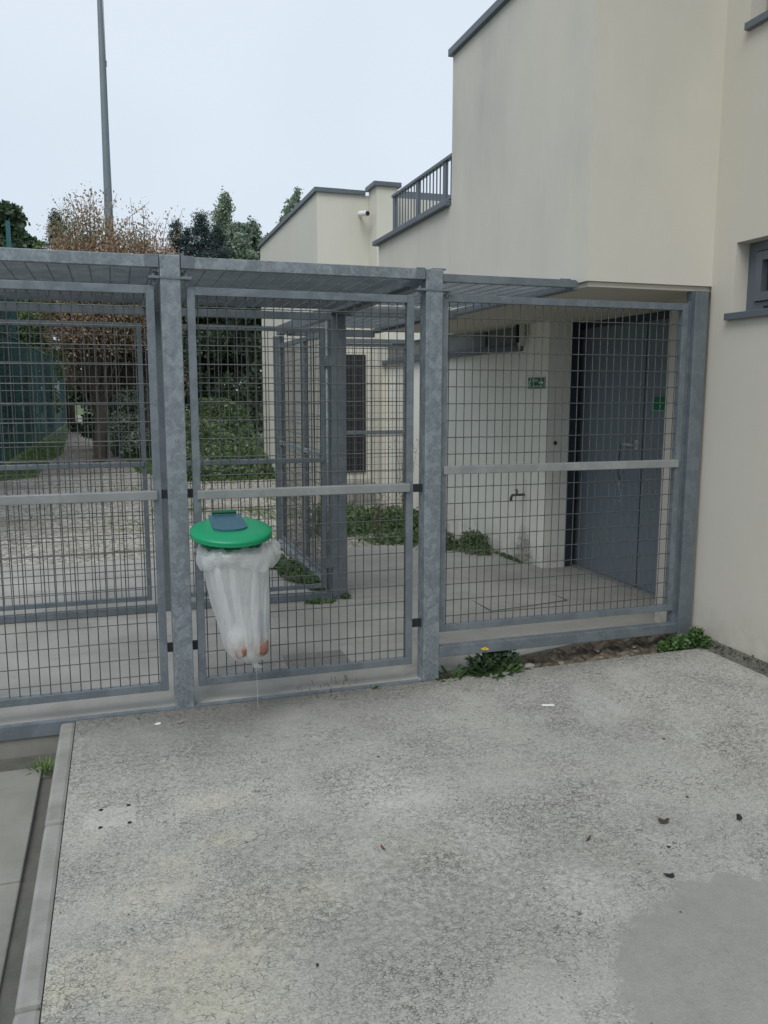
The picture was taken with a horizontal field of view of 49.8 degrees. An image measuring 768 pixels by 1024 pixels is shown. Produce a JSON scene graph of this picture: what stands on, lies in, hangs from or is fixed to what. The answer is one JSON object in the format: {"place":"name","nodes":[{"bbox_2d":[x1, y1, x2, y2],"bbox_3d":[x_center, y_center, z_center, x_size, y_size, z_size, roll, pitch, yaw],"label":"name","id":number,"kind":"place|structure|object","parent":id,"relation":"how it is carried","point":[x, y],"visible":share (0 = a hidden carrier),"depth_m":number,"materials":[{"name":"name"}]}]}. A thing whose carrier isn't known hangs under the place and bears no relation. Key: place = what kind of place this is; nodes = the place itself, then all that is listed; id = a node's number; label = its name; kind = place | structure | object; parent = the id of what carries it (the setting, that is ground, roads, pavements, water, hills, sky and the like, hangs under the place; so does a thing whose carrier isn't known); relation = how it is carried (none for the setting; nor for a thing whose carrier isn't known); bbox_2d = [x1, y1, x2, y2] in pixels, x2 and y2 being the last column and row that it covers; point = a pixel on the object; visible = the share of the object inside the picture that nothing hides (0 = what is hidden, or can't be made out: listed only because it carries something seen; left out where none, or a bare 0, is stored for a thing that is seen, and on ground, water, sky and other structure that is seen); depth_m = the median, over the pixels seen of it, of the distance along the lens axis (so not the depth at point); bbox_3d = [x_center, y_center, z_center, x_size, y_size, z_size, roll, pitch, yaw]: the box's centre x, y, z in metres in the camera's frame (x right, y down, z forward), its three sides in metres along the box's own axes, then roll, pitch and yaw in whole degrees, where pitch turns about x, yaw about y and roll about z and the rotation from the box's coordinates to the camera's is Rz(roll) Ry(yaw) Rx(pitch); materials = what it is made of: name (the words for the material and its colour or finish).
{"place":"outdoors","nodes":[
{"label":"outdoors","id":0,"kind":"place"},
{"bbox_2d":[0,767,41,989],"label":"pavement","id":1,"kind":"structure","parent":0,"point":[19,791],"depth_m":3.47,"materials":[{"name":"concrete"}]},
{"bbox_2d":[0,778,51,1023],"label":"gutter","id":2,"kind":"object","parent":1,"relation":"on","point":[11,979],"visible":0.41,"depth_m":2.98,"materials":[{"name":"concrete"}]},
{"bbox_2d":[37,415,135,477],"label":"path","id":3,"kind":"structure","parent":0,"point":[82,451],"depth_m":20.34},
{"bbox_2d":[26,181,148,461],"bbox_3d":[-6.625,-4.285,18.949,2.984,6.336,3.061,-3,9,-18],"label":"withered tree","id":4,"kind":"object","parent":3,"relation":"on","point":[90,243],"visible":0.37,"depth_m":18.61,"materials":[{"name":"brown plant"}]},
{"bbox_2d":[66,363,111,443],"bbox_3d":[-8.048,-3.413,22.984,1.579,3.410,1.348,-3,9,-18],"label":"bush","id":5,"kind":"object","parent":3,"relation":"on","point":[79,394],"visible":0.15,"depth_m":22.71,"materials":[{"name":"green plant"}]},
{"bbox_2d":[80,395,110,412],"bbox_3d":[-9.886,-6.069,31.056,4.885,6.328,3.638,-3,9,-18],"label":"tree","id":6,"kind":"object","parent":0,"point":[89,410],"visible":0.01,"depth_m":30.98,"materials":[{"name":"green plant"}]},
{"bbox_2d":[0,402,274,481],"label":"grass ground","id":7,"kind":"structure","parent":0,"point":[80,411],"depth_m":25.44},
{"bbox_2d":[0,199,30,240],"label":"tree","id":8,"kind":"object","parent":7,"relation":"on","point":[12,213],"visible":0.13,"depth_m":36.71,"materials":[{"name":"green plant"}]},
{"bbox_2d":[0,222,44,328],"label":"tree","id":9,"kind":"object","parent":7,"relation":"on","point":[20,238],"visible":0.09,"depth_m":36.18,"materials":[{"name":"green plant"}]},
{"bbox_2d":[15,299,62,413],"bbox_3d":[-14.439,-6.096,32.670,3.212,5.906,3.429,-3,9,-18],"label":"tree","id":10,"kind":"object","parent":7,"relation":"on","point":[22,316],"visible":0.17,"depth_m":32.34,"materials":[{"name":"green plant"}]},
{"bbox_2d":[32,239,63,379],"bbox_3d":[-15.010,-7.766,36.334,1.915,8.136,2.234,-3,9,-18],"label":"tree","id":11,"kind":"object","parent":7,"relation":"on","point":[38,244],"visible":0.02,"depth_m":35.93,"materials":[{"name":"green plant"}]},
{"bbox_2d":[42,208,67,412],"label":"conifer","id":12,"kind":"object","parent":7,"relation":"on","point":[54,230],"visible":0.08,"depth_m":44.84,"materials":[{"name":"green plant"}]},
{"bbox_2d":[56,240,77,424],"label":"tree","id":13,"kind":"object","parent":7,"relation":"on","point":[71,409],"depth_m":40.68,"materials":[{"name":"green plant"}]},
{"bbox_2d":[97,0,125,456],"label":"lamp mast","id":14,"kind":"object","parent":7,"relation":"on","point":[107,184],"visible":0.6,"depth_m":19.77,"materials":[{"name":"metal"}]},
{"bbox_2d":[64,332,188,454],"bbox_3d":[-6.441,-3.863,20.994,3.131,4.896,3.041,2,9,14],"label":"bush","id":15,"kind":"object","parent":7,"relation":"on","point":[109,387],"visible":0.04,"depth_m":20.36,"materials":[{"name":"green plant"}]},
{"bbox_2d":[108,384,151,457],"bbox_3d":[-6.062,-2.185,19.878,1.436,1.905,1.260,0,8,-2],"label":"bush","id":16,"kind":"object","parent":7,"relation":"on","point":[124,414],"visible":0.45,"depth_m":19.66,"materials":[{"name":"green plant"}]},
{"bbox_2d":[84,196,202,458],"bbox_3d":[-5.806,-4.345,19.846,2.608,6.197,2.838,3,9,17],"label":"withered tree","id":17,"kind":"object","parent":7,"relation":"on","point":[142,245],"visible":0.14,"depth_m":19.51,"materials":[{"name":"brown plant"}]},
{"bbox_2d":[161,218,199,409],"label":"conifer","id":18,"kind":"object","parent":7,"relation":"on","point":[179,242],"visible":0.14,"depth_m":46.80,"materials":[{"name":"green plant"}]},
{"bbox_2d":[182,226,199,256],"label":"conifer","id":19,"kind":"object","parent":7,"relation":"on","point":[188,236],"visible":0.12,"depth_m":47.52,"materials":[{"name":"green plant"}]},
{"bbox_2d":[178,209,234,324],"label":"conifer","id":20,"kind":"object","parent":7,"relation":"on","point":[204,246],"visible":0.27,"depth_m":48.15,"materials":[{"name":"green plant"}]},
{"bbox_2d":[182,305,253,411],"bbox_3d":[-5.568,-4.670,24.196,3.580,5.572,3.421,8,11,43],"label":"tree","id":21,"kind":"object","parent":7,"relation":"on","point":[203,321],"visible":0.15,"depth_m":23.54,"materials":[{"name":"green plant"}]},
{"bbox_2d":[209,186,235,394],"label":"poplar","id":22,"kind":"object","parent":7,"relation":"on","point":[221,217],"visible":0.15,"depth_m":56.85,"materials":[{"name":"green plant"}]},
{"bbox_2d":[187,250,263,437],"bbox_3d":[-3.686,-4.574,23.536,3.574,5.563,3.352,-8,12,-44],"label":"tree","id":23,"kind":"object","parent":7,"relation":"on","point":[252,369],"visible":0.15,"depth_m":22.95,"materials":[{"name":"green plant"}]},
{"bbox_2d":[208,221,242,336],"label":"conifer","id":24,"kind":"object","parent":7,"relation":"on","point":[222,239],"visible":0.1,"depth_m":49.39,"materials":[{"name":"green plant"}]},
{"bbox_2d":[185,397,274,481],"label":"ivy bank","id":25,"kind":"structure","parent":7,"relation":"on","point":[225,426],"depth_m":17.20,"materials":[{"name":"green plant"}]},
{"bbox_2d":[223,228,259,389],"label":"tree","id":26,"kind":"object","parent":7,"relation":"on","point":[235,245],"visible":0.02,"depth_m":51.57,"materials":[{"name":"green plant"}]},
{"bbox_2d":[227,215,262,373],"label":"tree","id":27,"kind":"object","parent":7,"relation":"on","point":[250,228],"visible":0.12,"depth_m":55.21,"materials":[{"name":"green plant"}]},
{"bbox_2d":[257,211,287,242],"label":"tree","id":28,"kind":"object","parent":7,"relation":"on","point":[267,233],"depth_m":48.72,"materials":[{"name":"green plant"}]},
{"bbox_2d":[280,195,297,215],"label":"tree","id":29,"kind":"object","parent":7,"relation":"on","point":[287,208],"visible":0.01,"depth_m":54.28,"materials":[{"name":"green plant"}]},
{"bbox_2d":[290,186,302,204],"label":"poplar","id":30,"kind":"object","parent":7,"relation":"on","point":[297,193],"visible":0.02,"depth_m":60.24,"materials":[{"name":"green plant"}]},
{"bbox_2d":[258,0,767,662],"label":"building","id":31,"kind":"structure","parent":7,"relation":"on","point":[612,150],"depth_m":5.41,"materials":[{"name":"paint"}]},
{"bbox_2d":[346,354,365,472],"bbox_3d":[-0.449,-1.438,12.155,0.370,1.720,0.022,-3,9,-18],"label":"window","id":32,"kind":"structure","parent":31,"relation":"in","point":[350,394],"depth_m":12.15,"materials":[{"name":"metal"}]},
{"bbox_2d":[358,210,369,216],"bbox_3d":[-0.301,-4.192,11.641,0.093,0.105,0.307,-4,9,-27],"label":"security camera","id":33,"kind":"object","parent":31,"relation":"attached to","point":[363,213],"visible":1,"depth_m":11.55,"materials":[{"name":"white paint"}]},
{"bbox_2d":[381,327,522,363],"bbox_3d":[0.607,-1.985,10.044,0.150,0.268,4.700,-3,9,-18],"label":"window","id":34,"kind":"structure","parent":31,"relation":"in","point":[453,346],"depth_m":8.94,"materials":[{"name":"grey metal"}]},
{"bbox_2d":[509,489,524,500],"bbox_3d":[1.279,-0.163,7.925,0.145,0.122,0.079,0,8,2],"label":"water tap","id":35,"kind":"object","parent":31,"relation":"attached to","point":[517,494],"visible":0.93,"depth_m":7.93,"materials":[{"name":"grey metal"}]},
{"bbox_2d":[528,377,545,388],"bbox_3d":[1.401,-1.187,7.616,0.016,0.105,0.320,-3,9,-18],"label":"emergency exit sign","id":36,"kind":"object","parent":31,"relation":"attached to","point":[537,382],"visible":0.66,"depth_m":7.61,"materials":[{"name":"green plastic"}]},
{"bbox_2d":[572,321,647,586],"bbox_3d":[1.935,-0.523,7.279,0.102,2.180,1.074,-3,9,-18],"label":"door","id":37,"kind":"structure","parent":31,"relation":"in","point":[604,332],"depth_m":7.20,"materials":[{"name":"grey metal"}]},
{"bbox_2d":[636,318,668,594],"bbox_3d":[2.175,-0.429,6.638,0.042,2.180,0.283,-3,9,-18],"label":"door","id":38,"kind":"structure","parent":31,"relation":"in","point":[650,544],"depth_m":6.63,"materials":[{"name":"grey metal"}]},
{"bbox_2d":[652,397,664,410],"bbox_3d":[2.163,-0.849,6.506,0.016,0.110,0.152,-3,9,-18],"label":"safety sign","id":39,"kind":"object","parent":31,"relation":"attached to","point":[657,403],"visible":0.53,"depth_m":6.50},
{"bbox_2d":[724,239,767,320],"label":"window","id":40,"kind":"structure","parent":31,"relation":"in","point":[757,286],"depth_m":4.88,"materials":[{"name":"grey metal"}]},
{"bbox_2d":[744,10,767,30],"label":"window","id":41,"kind":"structure","parent":31,"relation":"in","point":[762,18],"depth_m":4.66,"materials":[{"name":"grey metal"}]},
{"bbox_2d":[0,472,459,566],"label":"gravel yard","id":42,"kind":"structure","parent":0,"point":[88,548],"depth_m":10.59,"materials":[{"name":"gravel"}]},
{"bbox_2d":[0,221,65,464],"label":"net fence","id":43,"kind":"object","parent":42,"relation":"on","point":[11,315],"visible":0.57,"depth_m":22.03,"materials":[{"name":"teal paint"}]},
{"bbox_2d":[31,479,389,551],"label":"yard weeds","id":44,"kind":"object","parent":42,"relation":"on","point":[273,513],"visible":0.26,"depth_m":11.27,"materials":[{"name":"green plant"}]},
{"bbox_2d":[273,336,286,540],"bbox_3d":[-1.084,-0.702,8.643,0.100,2.220,0.100,-3,9,-18],"label":"steel post","id":45,"kind":"object","parent":42,"relation":"on","point":[278,341],"visible":0.28,"depth_m":8.57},
{"bbox_2d":[278,338,303,556],"bbox_3d":[-0.903,-0.639,8.063,0.042,2.015,1.080,-3,9,-18],"label":"panel","id":46,"kind":"object","parent":45,"relation":"attached to","point":[298,476],"visible":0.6,"depth_m":8.10,"materials":[{"name":"metal"}]},
{"bbox_2d":[368,493,389,540],"bbox_3d":[-0.037,0.004,8.993,0.232,0.645,0.204,-3,9,-18],"label":"tall weed","id":47,"kind":"object","parent":42,"relation":"on","point":[377,522],"visible":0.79,"depth_m":9.00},
{"bbox_2d":[298,499,463,547],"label":"weed bank","id":48,"kind":"structure","parent":42,"relation":"on","point":[367,525],"depth_m":9.75,"materials":[{"name":"green plant"}]},
{"bbox_3d":[-0.647,-1.059,10.702,0.090,2.330,0.090,-3,9,-18],"label":"steel post","id":49,"kind":"object","parent":42,"relation":"on","visible":0},
{"bbox_2d":[346,343,404,510],"bbox_3d":[-0.147,-1.069,10.845,0.940,2.230,0.042,-3,9,-18],"label":"panel","id":50,"kind":"object","parent":49,"relation":"attached to","point":[374,432],"visible":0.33,"depth_m":10.84,"materials":[{"name":"metal"}]},
{"bbox_2d":[346,338,404,343],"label":"steel beam","id":51,"kind":"structure","parent":49,"relation":"attached to","point":[375,341],"depth_m":10.67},
{"bbox_2d":[0,0,495,370],"label":"sky","id":52,"kind":"structure","parent":0,"point":[259,101],"materials":[{"name":"white"}]},
{"bbox_2d":[270,553,324,590],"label":"weed bank","id":53,"kind":"structure","parent":0,"point":[290,570],"depth_m":7.16,"materials":[{"name":"green plant"}]},
{"bbox_2d":[0,641,600,759],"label":"floor edge","id":54,"kind":"object","parent":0,"point":[25,747],"visible":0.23,"depth_m":4.27,"materials":[{"name":"concrete"}]},
{"bbox_2d":[0,679,420,740],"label":"edge angle","id":55,"kind":"object","parent":54,"relation":"on","point":[29,729],"visible":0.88,"depth_m":4.36,"materials":[{"name":"metal"}]},
{"bbox_2d":[0,541,656,724],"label":"floor","id":56,"kind":"structure","parent":0,"point":[122,703],"depth_m":5.81,"materials":[{"name":"concrete"}]},
{"bbox_2d":[0,604,157,623],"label":"floor rail","id":57,"kind":"object","parent":56,"relation":"on","point":[72,614],"visible":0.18,"depth_m":5.95,"materials":[{"name":"metal"}]},
{"bbox_2d":[0,320,151,610],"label":"panel","id":58,"kind":"object","parent":57,"relation":"on","point":[64,466],"visible":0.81,"depth_m":5.84,"materials":[{"name":"metal"}]},
{"bbox_2d":[155,310,170,610],"bbox_3d":[-1.616,-0.329,6.057,0.095,2.230,0.090,-3,9,-18],"label":"steel post","id":59,"kind":"object","parent":56,"relation":"on","point":[162,455],"visible":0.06,"depth_m":6.00,"materials":[{"name":"metal"}]},
{"bbox_2d":[0,303,145,314],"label":"steel beam","id":60,"kind":"structure","parent":59,"relation":"attached to","point":[54,308],"depth_m":5.67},
{"bbox_2d":[0,262,157,305],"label":"roof grating","id":61,"kind":"object","parent":60,"relation":"on","point":[67,273],"visible":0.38,"depth_m":4.58,"materials":[{"name":"metal"}]},
{"bbox_2d":[159,308,334,320],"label":"steel beam","id":62,"kind":"structure","parent":59,"relation":"attached to","point":[251,314],"depth_m":6.06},
{"bbox_2d":[180,270,410,312],"bbox_3d":[-0.715,-1.376,5.221,1.270,0.051,1.720,-3,9,-18],"label":"roof grating","id":63,"kind":"object","parent":62,"relation":"on","point":[232,280],"visible":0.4,"depth_m":4.92,"materials":[{"name":"metal"}]},
{"bbox_2d":[148,253,194,707],"bbox_3d":[-1.087,-0.117,4.348,0.211,2.388,0.106,-3,9,-18],"label":"steel post","id":64,"kind":"object","parent":56,"relation":"on","point":[169,278],"visible":1,"depth_m":4.29,"materials":[{"name":"metal"}]},
{"bbox_2d":[0,247,158,268],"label":"steel beam","id":65,"kind":"structure","parent":64,"relation":"attached to","point":[66,257],"depth_m":4.01,"materials":[{"name":"metal"}]},
{"bbox_2d":[0,280,172,707],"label":"panel","id":66,"kind":"object","parent":64,"relation":"attached to","point":[156,494],"visible":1,"depth_m":4.21,"materials":[{"name":"metal"}]},
{"bbox_2d":[154,268,159,309],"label":"steel beam","id":67,"kind":"structure","parent":64,"relation":"attached to","point":[156,297],"depth_m":4.95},
{"bbox_2d":[186,287,421,685],"bbox_3d":[-0.408,-0.126,4.558,1.320,2.117,0.052,-3,9,-18],"label":"panel","id":68,"kind":"object","parent":64,"relation":"attached to","point":[407,487],"visible":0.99,"depth_m":4.55,"materials":[{"name":"metal"}]},
{"bbox_2d":[190,509,271,551],"bbox_3d":[-0.780,0.114,4.218,0.413,0.210,0.427,-3,9,-18],"label":"waste bin","id":69,"kind":"object","parent":68,"relation":"hanging from","point":[228,530],"visible":0.91,"depth_m":4.12,"materials":[{"name":"green plastic"}]},
{"bbox_2d":[194,539,280,697],"bbox_3d":[-0.747,0.592,4.291,0.440,0.902,0.361,-3,9,-18],"label":"bin bag","id":70,"kind":"object","parent":69,"relation":"hanging from","point":[237,583],"visible":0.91,"depth_m":4.15,"materials":[{"name":"plastic"}]},
{"bbox_2d":[260,640,268,655],"bbox_3d":[-0.642,0.699,4.283,0.091,0.110,0.084,-3,9,-18],"label":"food scrap","id":71,"kind":"object","parent":70,"relation":"in","point":[264,648],"visible":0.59,"depth_m":4.26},
{"bbox_2d":[191,591,332,608],"bbox_3d":[-0.985,0.681,6.368,1.203,0.053,0.050,-3,9,-18],"label":"floor rail","id":72,"kind":"object","parent":56,"relation":"on","point":[292,597],"visible":0.34,"depth_m":6.43,"materials":[{"name":"metal"}]},
{"bbox_2d":[278,539,326,589],"bbox_3d":[-0.764,0.465,7.676,0.043,0.053,2.200,-3,9,-18],"label":"floor rail","id":73,"kind":"object","parent":56,"relation":"on","point":[293,556],"visible":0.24,"depth_m":7.80,"materials":[{"name":"metal"}]},
{"bbox_2d":[302,333,320,572],"bbox_3d":[-0.564,-0.486,7.018,0.042,2.015,1.060,-3,9,-18],"label":"panel","id":74,"kind":"object","parent":73,"relation":"on","point":[307,511],"visible":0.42,"depth_m":7.29,"materials":[{"name":"metal"}]},
{"bbox_2d":[282,650,350,667],"bbox_3d":[-0.429,0.932,5.231,0.390,0.014,0.260,-3,9,-18],"label":"floor cover","id":75,"kind":"object","parent":56,"relation":"on","point":[318,661],"visible":0.63,"depth_m":5.23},
{"bbox_2d":[297,674,358,697],"bbox_3d":[-0.313,0.994,4.757,0.373,0.045,0.343,1,8,4],"label":"weed clump","id":76,"kind":"object","parent":56,"relation":"on","point":[328,685],"visible":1,"depth_m":4.79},
{"bbox_2d":[305,593,351,603],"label":"weed tuft","id":77,"kind":"object","parent":56,"relation":"on","point":[325,600],"visible":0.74,"depth_m":6.41,"materials":[{"name":"green plant"}]},
{"bbox_2d":[323,315,346,598],"bbox_3d":[-0.388,-0.381,6.419,0.172,2.232,0.104,-3,9,-18],"label":"steel post","id":78,"kind":"object","parent":56,"relation":"on","point":[333,561],"visible":0.66,"depth_m":6.37,"materials":[{"name":"metal"}]},
{"bbox_2d":[182,324,326,596],"bbox_3d":[-0.983,-0.373,6.207,1.120,2.005,0.042,-3,9,-18],"label":"panel","id":79,"kind":"object","parent":78,"relation":"attached to","point":[263,461],"visible":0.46,"depth_m":6.23,"materials":[{"name":"metal"}]},
{"bbox_2d":[276,280,419,334],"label":"steel beam","id":80,"kind":"structure","parent":78,"relation":"on","point":[404,291],"depth_m":5.71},
{"bbox_2d":[286,331,374,337],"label":"steel beam","id":81,"kind":"structure","parent":80,"relation":"attached to","point":[367,334],"depth_m":8.54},
{"bbox_2d":[346,308,456,319],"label":"steel beam","id":82,"kind":"structure","parent":78,"relation":"on","point":[416,312],"depth_m":6.38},
{"bbox_2d":[375,281,577,332],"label":"steel beam","id":83,"kind":"structure","parent":82,"relation":"on","point":[461,309],"depth_m":6.16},
{"bbox_2d":[311,306,448,329],"bbox_3d":[-0.201,-1.733,7.462,0.905,0.039,2.100,-3,9,-18],"label":"roof grating","id":84,"kind":"object","parent":83,"relation":"on","point":[366,321],"visible":0.3,"depth_m":7.78,"materials":[{"name":"metal"}]},
{"bbox_2d":[378,283,569,314],"bbox_3d":[0.411,-1.446,5.578,0.905,0.058,1.723,-3,9,-18],"label":"roof grating","id":85,"kind":"object","parent":83,"relation":"on","point":[500,290],"visible":0.3,"depth_m":5.26,"materials":[{"name":"metal"}]},
{"bbox_2d":[389,439,418,531],"bbox_3d":[0.229,-0.204,8.727,0.306,1.135,0.341,-3,9,-18],"label":"tall weed","id":86,"kind":"object","parent":56,"relation":"on","point":[402,497],"visible":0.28,"depth_m":8.75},
{"bbox_2d":[414,268,452,681],"bbox_3d":[0.266,-0.175,4.778,0.211,2.381,0.106,-3,9,-18],"label":"steel post","id":87,"kind":"object","parent":56,"relation":"on","point":[430,290],"visible":0.95,"depth_m":4.73,"materials":[{"name":"metal"}]},
{"bbox_2d":[180,256,425,280],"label":"steel beam","id":88,"kind":"structure","parent":87,"relation":"attached to","point":[274,267],"depth_m":4.34,"materials":[{"name":"metal"}]},
{"bbox_2d":[443,274,575,287],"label":"steel beam","id":89,"kind":"structure","parent":87,"relation":"attached to","point":[507,281],"depth_m":4.72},
{"bbox_2d":[439,622,676,656],"bbox_3d":[1.113,0.792,5.183,1.671,0.063,0.060,-3,9,-18],"label":"floor rail","id":90,"kind":"object","parent":87,"relation":"attached to","point":[524,642],"visible":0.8,"depth_m":5.14,"materials":[{"name":"metal"}]},
{"bbox_2d":[439,294,688,631],"bbox_3d":[1.100,-0.289,5.024,1.642,1.953,0.052,-3,9,-18],"label":"panel","id":91,"kind":"object","parent":87,"relation":"attached to","point":[673,462],"visible":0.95,"depth_m":5.02,"materials":[{"name":"metal"}]},
{"bbox_2d":[415,528,522,562],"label":"weed bank","id":92,"kind":"structure","parent":56,"relation":"on","point":[464,544],"depth_m":8.54,"materials":[{"name":"green plant"}]},
{"bbox_2d":[472,594,566,610],"bbox_3d":[1.042,0.687,6.597,0.749,0.005,0.524,-4,9,-24],"label":"manhole frame","id":93,"kind":"object","parent":56,"relation":"on","point":[524,606],"visible":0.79,"depth_m":6.38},
{"bbox_2d":[40,648,767,1023],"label":"pavement","id":94,"kind":"structure","parent":0,"point":[554,916],"depth_m":3.05,"materials":[{"name":"concrete"}]},
{"bbox_2d":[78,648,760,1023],"bbox_3d":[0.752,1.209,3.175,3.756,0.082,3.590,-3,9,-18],"label":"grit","id":95,"kind":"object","parent":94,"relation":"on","point":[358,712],"visible":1,"depth_m":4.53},
{"bbox_2d":[700,639,767,676],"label":"wall ledge","id":96,"kind":"object","parent":94,"relation":"on","point":[740,661],"depth_m":5.00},
{"bbox_2d":[711,640,767,672],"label":"moss","id":97,"kind":"object","parent":94,"relation":"on","point":[744,658],"visible":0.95,"depth_m":5.04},
{"bbox_2d":[439,633,693,679],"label":"soil","id":98,"kind":"structure","parent":0,"point":[613,648],"depth_m":5.36,"materials":[{"name":"soil"}]},
{"bbox_2d":[435,663,472,681],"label":"weed clump","id":99,"kind":"object","parent":98,"relation":"on","point":[456,670],"visible":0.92,"depth_m":5.02,"materials":[{"name":"green plant"}]},
{"bbox_2d":[462,646,532,679],"bbox_3d":[0.690,0.898,5.048,0.444,0.214,0.423,2,9,15],"label":"dandelion","id":100,"kind":"object","parent":98,"relation":"on","point":[503,661],"visible":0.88,"depth_m":5.03,"materials":[{"name":"green plant"}]},
{"bbox_2d":[532,651,551,661],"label":"weed clump","id":101,"kind":"object","parent":98,"relation":"on","point":[546,657],"visible":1,"depth_m":5.21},
{"bbox_2d":[654,626,712,651],"bbox_3d":[1.900,0.817,5.287,0.377,0.179,0.142,0,8,0],"label":"corner weed","id":102,"kind":"object","parent":98,"relation":"on","point":[694,637],"visible":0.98,"depth_m":5.26,"materials":[{"name":"green plant"}]},
{"bbox_2d":[666,290,708,634],"bbox_3d":[1.940,-0.286,5.303,0.124,2.194,0.090,-3,9,-18],"label":"steel post","id":103,"kind":"object","parent":98,"relation":"on","point":[679,614],"visible":0.76,"depth_m":5.26,"materials":[{"name":"metal"}]},
{"label":"ground","id":104,"kind":"structure","parent":0,"visible":0},
{"bbox_2d":[0,753,55,779],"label":"gutter end","id":105,"kind":"object","parent":104,"relation":"on","point":[12,764],"depth_m":4.18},
{"bbox_2d":[23,755,55,774],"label":"grass tuft","id":106,"kind":"object","parent":105,"relation":"on","point":[44,766],"visible":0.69,"depth_m":4.12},
{"bbox_2d":[12,723,75,1023],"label":"kerb","id":107,"kind":"structure","parent":104,"relation":"on","point":[29,1002],"depth_m":2.82,"materials":[{"name":"concrete"}]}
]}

